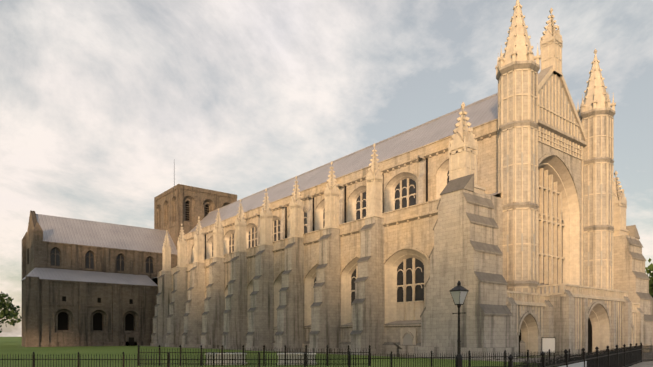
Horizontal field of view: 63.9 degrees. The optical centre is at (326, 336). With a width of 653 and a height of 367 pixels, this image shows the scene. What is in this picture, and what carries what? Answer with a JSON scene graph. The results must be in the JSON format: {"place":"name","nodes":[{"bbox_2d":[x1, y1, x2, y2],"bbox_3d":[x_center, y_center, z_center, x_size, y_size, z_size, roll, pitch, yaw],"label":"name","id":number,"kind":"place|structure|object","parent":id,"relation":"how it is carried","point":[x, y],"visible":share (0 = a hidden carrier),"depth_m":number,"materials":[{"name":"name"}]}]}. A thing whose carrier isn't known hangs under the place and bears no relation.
{"place":"outdoors","nodes":[
{"label":"outdoors","id":0,"kind":"place"},
{"bbox_2d":[61,346,479,360],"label":"gravel verge","id":1,"kind":"object","parent":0,"point":[410,356],"depth_m":54.78,"materials":[{"name":"grey gravel"}]},
{"bbox_2d":[0,337,555,366],"bbox_3d":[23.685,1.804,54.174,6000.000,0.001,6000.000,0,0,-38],"label":"lawn","id":2,"kind":"structure","parent":0,"point":[13,346],"depth_m":44.54,"materials":[{"name":"green plant"}]},
{"bbox_2d":[0,291,21,332],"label":"tree","id":3,"kind":"object","parent":2,"relation":"on","point":[8,311],"visible":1,"depth_m":150.08,"materials":[{"name":"green plant"}]},
{"bbox_2d":[204,353,246,364],"bbox_3d":[-6.427,1.444,33.559,2.500,0.720,1.200,0,0,1],"label":"chest tomb","id":4,"kind":"object","parent":2,"relation":"on","point":[239,355],"visible":0.48,"depth_m":33.04,"materials":[{"name":"grey stone"}]},
{"bbox_2d":[0,349,569,366],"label":"lawn railings","id":5,"kind":"object","parent":2,"relation":"on","point":[469,357],"visible":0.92,"depth_m":25.94,"materials":[{"name":"black metal"}]},
{"bbox_2d":[277,353,315,364],"bbox_3d":[-1.883,1.444,33.467,2.500,0.720,1.200,0,0,1],"label":"chest tomb","id":6,"kind":"object","parent":2,"relation":"on","point":[309,356],"visible":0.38,"depth_m":32.96,"materials":[{"name":"grey stone"}]},
{"bbox_2d":[21,0,652,359],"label":"cathedral","id":7,"kind":"structure","parent":2,"relation":"on","point":[506,205],"depth_m":57.79,"materials":[{"name":"stone"}]},
{"bbox_2d":[393,343,401,356],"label":"lectern sign","id":8,"kind":"object","parent":2,"relation":"on","point":[397,346],"visible":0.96,"depth_m":45.09,"materials":[{"name":"black metal"}]},
{"bbox_2d":[449,281,468,366],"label":"street lamp","id":9,"kind":"object","parent":2,"relation":"on","point":[458,292],"visible":1,"depth_m":22.90,"materials":[{"name":"black metal"}]},
{"bbox_2d":[645,258,652,281],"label":"tree","id":10,"kind":"object","parent":2,"relation":"on","point":[650,268],"visible":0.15,"depth_m":85.98,"materials":[{"name":"green plant"}]},
{"bbox_2d":[649,276,652,297],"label":"tree","id":11,"kind":"object","parent":2,"relation":"on","point":[651,287],"visible":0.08,"depth_m":68.23,"materials":[{"name":"green plant"}]},
{"bbox_2d":[0,0,652,336],"label":"sky","id":12,"kind":"structure","parent":0,"point":[106,105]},
{"bbox_2d":[481,352,652,366],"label":"forecourt paving","id":13,"kind":"structure","parent":0,"point":[649,363],"depth_m":38.93,"materials":[{"name":"grey stone"}]},
{"bbox_2d":[138,343,652,366],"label":"forecourt railings","id":14,"kind":"object","parent":13,"relation":"on","point":[631,355],"visible":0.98,"depth_m":31.64,"materials":[{"name":"black metal"}]},
{"bbox_2d":[559,361,586,366],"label":"railing banner","id":15,"kind":"object","parent":14,"relation":"attached to","point":[580,364],"visible":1,"depth_m":18.81,"materials":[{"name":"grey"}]},
{"bbox_2d":[541,337,554,352],"bbox_3d":[15.572,0.928,36.739,0.960,1.750,0.090,0,0,0],"label":"notice board","id":16,"kind":"object","parent":13,"relation":"on","point":[547,343],"visible":0.73,"depth_m":36.69,"materials":[{"name":"white metal"}]}
]}

